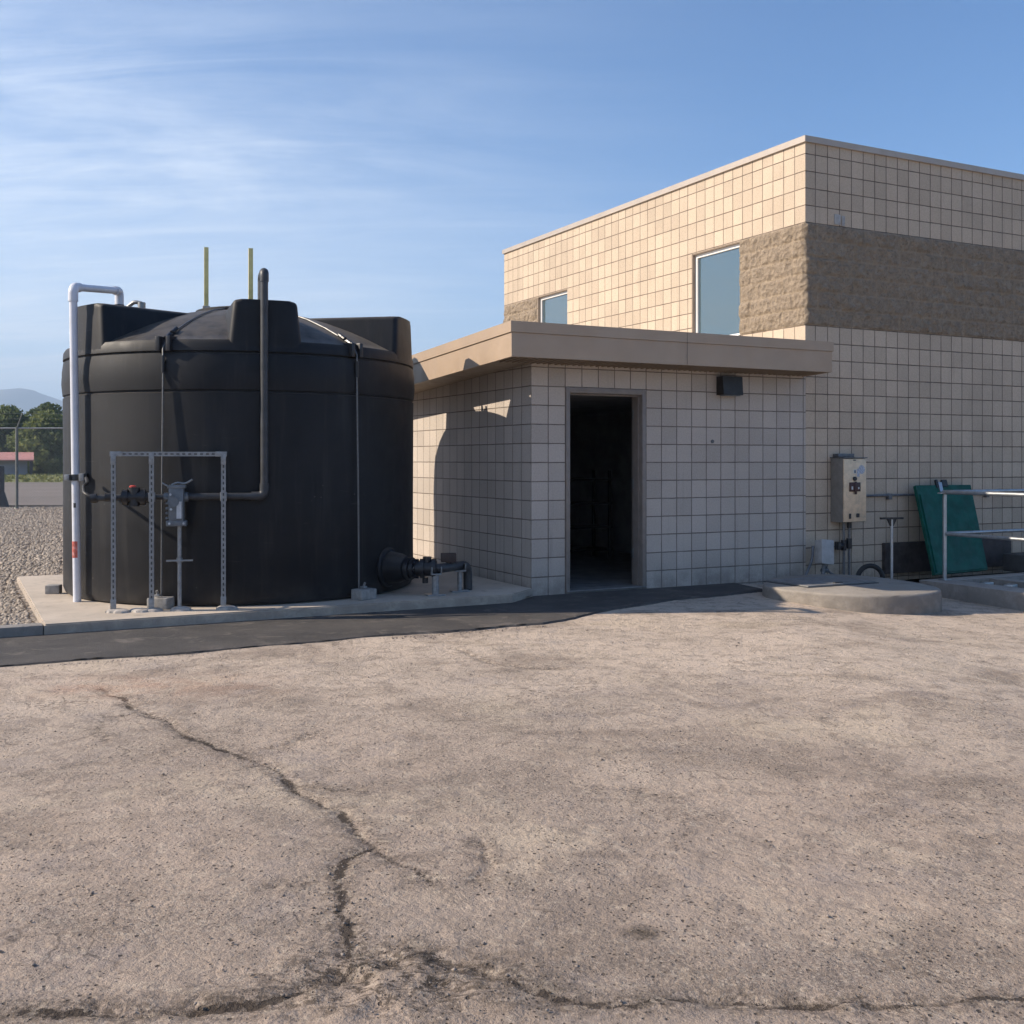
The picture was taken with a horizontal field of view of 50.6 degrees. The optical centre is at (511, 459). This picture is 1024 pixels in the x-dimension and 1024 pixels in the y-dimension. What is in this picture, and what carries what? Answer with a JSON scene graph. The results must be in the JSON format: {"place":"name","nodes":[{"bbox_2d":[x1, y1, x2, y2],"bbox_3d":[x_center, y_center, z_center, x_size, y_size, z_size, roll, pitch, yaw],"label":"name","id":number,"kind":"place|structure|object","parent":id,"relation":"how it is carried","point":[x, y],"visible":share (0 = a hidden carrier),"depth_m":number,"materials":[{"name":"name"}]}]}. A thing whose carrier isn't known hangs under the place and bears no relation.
{"place":"outdoors","nodes":[
{"label":"outdoors","id":0,"kind":"place"},
{"bbox_2d":[0,506,62,624],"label":"gravel","id":1,"kind":"structure","parent":0,"point":[42,536],"depth_m":17.15,"materials":[{"name":"grey gravel"}]},
{"bbox_2d":[0,388,62,415],"bbox_3d":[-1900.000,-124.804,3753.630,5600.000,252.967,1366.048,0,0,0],"label":"hills","id":2,"kind":"structure","parent":0,"point":[25,400],"depth_m":3668.68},
{"bbox_2d":[5,482,62,504],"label":"road","id":3,"kind":"structure","parent":0,"point":[30,494],"depth_m":48.01,"materials":[{"name":"grey asphalt"}]},
{"bbox_2d":[5,472,62,481],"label":"grass field","id":4,"kind":"structure","parent":0,"point":[35,476],"depth_m":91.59,"materials":[{"name":"green plant"}]},
{"bbox_2d":[0,452,33,474],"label":"shed","id":5,"kind":"structure","parent":4,"relation":"on","point":[8,463],"depth_m":107.68,"materials":[{"name":"red metal"}]},
{"bbox_2d":[0,404,43,472],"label":"tree","id":6,"kind":"object","parent":4,"relation":"on","point":[10,416],"visible":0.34,"depth_m":120.38,"materials":[{"name":"green plant"}]},
{"bbox_2d":[5,409,62,473],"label":"tree","id":7,"kind":"object","parent":4,"relation":"on","point":[41,418],"visible":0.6,"depth_m":115.78,"materials":[{"name":"green plant"}]},
{"bbox_2d":[26,402,62,417],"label":"tree","id":8,"kind":"object","parent":4,"relation":"on","point":[46,406],"visible":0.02,"depth_m":124.00,"materials":[{"name":"green plant"}]},
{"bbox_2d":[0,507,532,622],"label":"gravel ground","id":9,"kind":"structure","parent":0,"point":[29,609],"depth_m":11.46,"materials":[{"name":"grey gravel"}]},
{"bbox_2d":[0,466,8,506],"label":"bollard","id":10,"kind":"object","parent":9,"relation":"on","point":[2,488],"visible":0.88,"depth_m":32.91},
{"bbox_2d":[0,623,42,637],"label":"kerb","id":11,"kind":"structure","parent":9,"relation":"on","point":[17,630],"depth_m":9.03,"materials":[{"name":"concrete"}]},
{"bbox_2d":[0,413,62,508],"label":"chain link fence","id":12,"kind":"object","parent":9,"relation":"on","point":[17,463],"visible":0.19,"depth_m":32.00,"materials":[{"name":"metal"}]},
{"bbox_2d":[9,505,62,506],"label":"road kerb","id":13,"kind":"structure","parent":9,"relation":"on","point":[36,505],"depth_m":33.35,"materials":[{"name":"grey concrete"}]},
{"bbox_2d":[0,575,1023,1023],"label":"yard pavement","id":14,"kind":"structure","parent":0,"point":[452,873],"depth_m":4.39,"materials":[{"name":"concrete"}]},
{"bbox_2d":[17,571,532,634],"bbox_3d":[-2.742,1.455,12.081,4.858,0.150,4.210,0,0,-27],"label":"concrete pad","id":15,"kind":"object","parent":14,"relation":"on","point":[62,612],"visible":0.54,"depth_m":10.32,"materials":[{"name":"beige concrete"}]},
{"bbox_2d":[45,584,61,593],"bbox_3d":[-4.740,1.335,11.200,0.140,0.090,0.120,0,0,-6],"label":"concrete block","id":16,"kind":"object","parent":15,"relation":"on","point":[53,588],"depth_m":11.14,"materials":[{"name":"white concrete"}]},
{"bbox_2d":[147,590,173,609],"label":"anchor block","id":17,"kind":"structure","parent":15,"relation":"on","point":[164,602],"depth_m":9.99,"materials":[{"name":"grey concrete"}]},
{"bbox_2d":[105,451,237,613],"bbox_3d":[-3.113,0.651,9.936,1.164,1.459,0.216,0,0,-13],"label":"strut rack","id":18,"kind":"object","parent":15,"relation":"on","point":[152,608],"visible":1,"depth_m":9.89,"materials":[{"name":"metal"}]},
{"bbox_2d":[161,479,192,611],"bbox_3d":[-3.074,0.777,9.948,0.278,1.209,0.198,0,0,-13],"label":"pump unit","id":19,"kind":"object","parent":15,"relation":"on","point":[175,497],"visible":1,"depth_m":9.90,"materials":[{"name":"metal"}]},
{"bbox_2d":[61,299,414,605],"bbox_3d":[-2.965,-0.152,11.998,3.756,3.065,3.780,0,0,0],"label":"storage tank","id":20,"kind":"object","parent":15,"relation":"on","point":[329,517],"visible":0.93,"depth_m":10.37,"materials":[{"name":"plastic"}]},
{"bbox_2d":[64,282,123,601],"bbox_3d":[-4.240,-0.245,11.127,0.190,3.250,1.293,0,0,0],"label":"white pipe","id":21,"kind":"object","parent":20,"relation":"attached to","point":[75,477],"visible":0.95,"depth_m":10.52,"materials":[{"name":"plastic"}]},
{"bbox_2d":[126,300,145,307],"bbox_3d":[-4.237,-1.637,11.967,0.408,0.244,0.082,0,0,13],"label":"vent fitting","id":22,"kind":"object","parent":20,"relation":"on","point":[141,304],"visible":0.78,"depth_m":11.91,"materials":[{"name":"metal"}]},
{"bbox_2d":[82,268,268,506],"bbox_3d":[-3.192,-0.696,10.275,1.724,2.242,0.678,0,0,-13],"label":"dark pipe run","id":23,"kind":"object","parent":20,"relation":"attached to","point":[133,496],"visible":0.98,"depth_m":10.17,"materials":[{"name":"grey plastic"}]},
{"bbox_2d":[202,247,209,307],"bbox_3d":[-3.365,-1.992,11.920,0.080,0.696,0.080,0,0,-17],"label":"marker pole","id":24,"kind":"object","parent":20,"relation":"on","point":[206,277],"visible":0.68,"depth_m":11.90,"materials":[{"name":"metal"}]},
{"bbox_2d":[248,248,252,298],"bbox_3d":[-2.835,-1.976,11.750,0.080,0.638,0.080,0,0,-17],"label":"marker pole","id":25,"kind":"object","parent":20,"relation":"on","point":[250,273],"visible":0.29,"depth_m":11.73,"materials":[{"name":"metal"}]},
{"bbox_2d":[376,547,471,589],"bbox_3d":[-0.920,1.148,11.266,0.996,0.485,0.603,0,0,0],"label":"outlet pipe","id":26,"kind":"object","parent":20,"relation":"attached to","point":[393,566],"visible":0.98,"depth_m":11.05,"materials":[{"name":"black plastic"}]},
{"bbox_2d":[351,582,376,600],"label":"anchor block","id":27,"kind":"structure","parent":15,"relation":"on","point":[363,592],"depth_m":10.67,"materials":[{"name":"grey concrete"}]},
{"bbox_2d":[425,567,445,595],"bbox_3d":[-0.780,1.232,11.035,0.190,0.295,0.130,0,0,-17],"label":"pipe support","id":28,"kind":"object","parent":15,"relation":"on","point":[435,585],"visible":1,"depth_m":11.00,"materials":[{"name":"metal"}]},
{"bbox_2d":[449,563,469,592],"bbox_3d":[-0.550,1.232,11.360,0.190,0.295,0.130,0,0,-17],"label":"pipe support","id":29,"kind":"object","parent":15,"relation":"on","point":[459,581],"visible":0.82,"depth_m":11.34,"materials":[{"name":"metal"}]},
{"bbox_2d":[0,583,761,666],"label":"asphalt strip","id":30,"kind":"object","parent":14,"relation":"on","point":[160,641],"visible":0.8,"depth_m":9.48,"materials":[{"name":"black asphalt"}]},
{"bbox_2d":[0,624,1022,1023],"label":"grit","id":31,"kind":"object","parent":14,"relation":"on","point":[412,826],"visible":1,"depth_m":3.88,"materials":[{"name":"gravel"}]},
{"bbox_2d":[412,320,833,595],"bbox_3d":[0.255,0.080,15.279,4.396,3.001,7.320,0,0,-27],"label":"annex","id":32,"kind":"object","parent":14,"relation":"on","point":[517,425],"visible":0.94,"depth_m":12.71,"materials":[{"name":"beige concrete"}]},
{"bbox_2d":[570,470,612,558],"bbox_3d":[0.892,0.800,15.914,1.060,1.300,0.510,0,0,-27],"label":"shelf unit","id":33,"kind":"object","parent":32,"relation":"on","point":[593,526],"visible":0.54,"depth_m":15.93,"materials":[{"name":"brown metal"}]},
{"bbox_2d":[716,376,742,395],"bbox_3d":[2.586,-0.875,12.855,0.290,0.230,0.138,0,0,-27],"label":"wall light","id":34,"kind":"object","parent":32,"relation":"attached to","point":[729,385],"visible":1,"depth_m":12.80,"materials":[{"name":"brown metal"}]},
{"bbox_2d":[762,574,941,614],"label":"manhole slab","id":35,"kind":"structure","parent":14,"relation":"on","point":[864,594],"depth_m":11.33,"materials":[{"name":"concrete"}]},
{"bbox_2d":[804,539,833,574],"bbox_3d":[3.791,1.240,13.316,0.718,0.548,0.187,0,0,-27],"label":"junction box","id":36,"kind":"object","parent":35,"relation":"on","point":[824,551],"visible":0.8,"depth_m":13.29,"materials":[{"name":"grey metal"}]},
{"bbox_2d":[880,517,903,578],"bbox_3d":[4.600,1.097,13.120,0.300,0.805,0.040,0,0,-11],"label":"valve key","id":37,"kind":"object","parent":35,"relation":"on","point":[891,521],"visible":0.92,"depth_m":13.11,"materials":[{"name":"metal"}]},
{"bbox_2d":[856,563,884,577],"bbox_3d":[4.403,1.378,13.314,0.380,0.216,0.063,0,0,-6],"label":"rubber hoop","id":38,"kind":"object","parent":14,"relation":"on","point":[861,569],"visible":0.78,"depth_m":13.29,"materials":[{"name":"black rubber"}]},
{"bbox_2d":[919,572,1023,610],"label":"pit kerb","id":39,"kind":"structure","parent":14,"relation":"on","point":[1002,590],"depth_m":12.63,"materials":[{"name":"concrete"}]},
{"bbox_2d":[913,480,987,575],"bbox_3d":[5.755,0.860,14.161,1.301,1.200,0.581,0,0,-27],"label":"green cover","id":40,"kind":"object","parent":39,"relation":"on","point":[965,554],"visible":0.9,"depth_m":14.14,"materials":[{"name":"metal"}]},
{"bbox_2d":[937,489,1023,580],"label":"guard rail","id":41,"kind":"object","parent":39,"relation":"on","point":[994,492],"visible":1,"depth_m":13.15,"materials":[{"name":"metal"}]},
{"bbox_2d":[1003,552,1023,572],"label":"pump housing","id":42,"kind":"object","parent":14,"relation":"on","point":[1013,562],"visible":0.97,"depth_m":14.60,"materials":[{"name":"grey metal"}]},
{"bbox_2d":[0,0,1023,400],"label":"sky","id":43,"kind":"structure","parent":0,"point":[377,158],"materials":[{"name":"blue"}]},
{"bbox_2d":[502,135,1023,579],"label":"block building","id":44,"kind":"structure","parent":0,"point":[896,278],"depth_m":14.54,"materials":[{"name":"concrete"}]},
{"bbox_2d":[538,289,566,323],"bbox_3d":[0.751,-2.309,19.209,0.135,1.292,1.070,0,0,-27],"label":"window","id":45,"kind":"structure","parent":44,"relation":"in","point":[552,308],"depth_m":19.28,"materials":[{"name":"blue glass"}]},
{"bbox_2d":[692,242,739,335],"bbox_3d":[2.873,-2.309,15.117,0.135,1.292,1.070,0,0,-27],"label":"window","id":46,"kind":"structure","parent":44,"relation":"in","point":[715,272],"depth_m":15.18,"materials":[{"name":"blue glass"}]},
{"bbox_2d":[830,454,867,522],"bbox_3d":[4.269,0.350,13.678,0.436,0.860,0.250,0,0,-27],"label":"control panel","id":47,"kind":"object","parent":44,"relation":"attached to","point":[848,487],"visible":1,"depth_m":13.58,"materials":[{"name":"silver metal"}]},
{"bbox_2d":[835,522,851,574],"bbox_3d":[4.187,1.140,13.666,0.251,0.720,0.072,0,0,-27],"label":"conduit riser","id":48,"kind":"object","parent":47,"relation":"attached to","point":[843,545],"visible":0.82,"depth_m":13.67,"materials":[{"name":"black plastic"}]},
{"bbox_2d":[843,459,865,521],"bbox_3d":[4.303,0.380,13.576,0.380,0.788,0.036,0,0,-27],"label":"door","id":49,"kind":"structure","parent":47,"relation":"in","point":[854,470],"depth_m":13.56,"materials":[{"name":"silver metal"}]},
{"bbox_2d":[866,492,1023,499],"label":"wall conduit","id":50,"kind":"object","parent":44,"relation":"attached to","point":[888,496],"depth_m":14.10,"materials":[{"name":"grey metal"}]},
{"bbox_2d":[978,572,1018,574],"bbox_3d":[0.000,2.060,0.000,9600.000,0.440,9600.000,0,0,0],"label":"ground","id":51,"kind":"structure","parent":0,"point":[998,573],"depth_m":17.56,"materials":[{"name":"grey concrete"}]}
]}

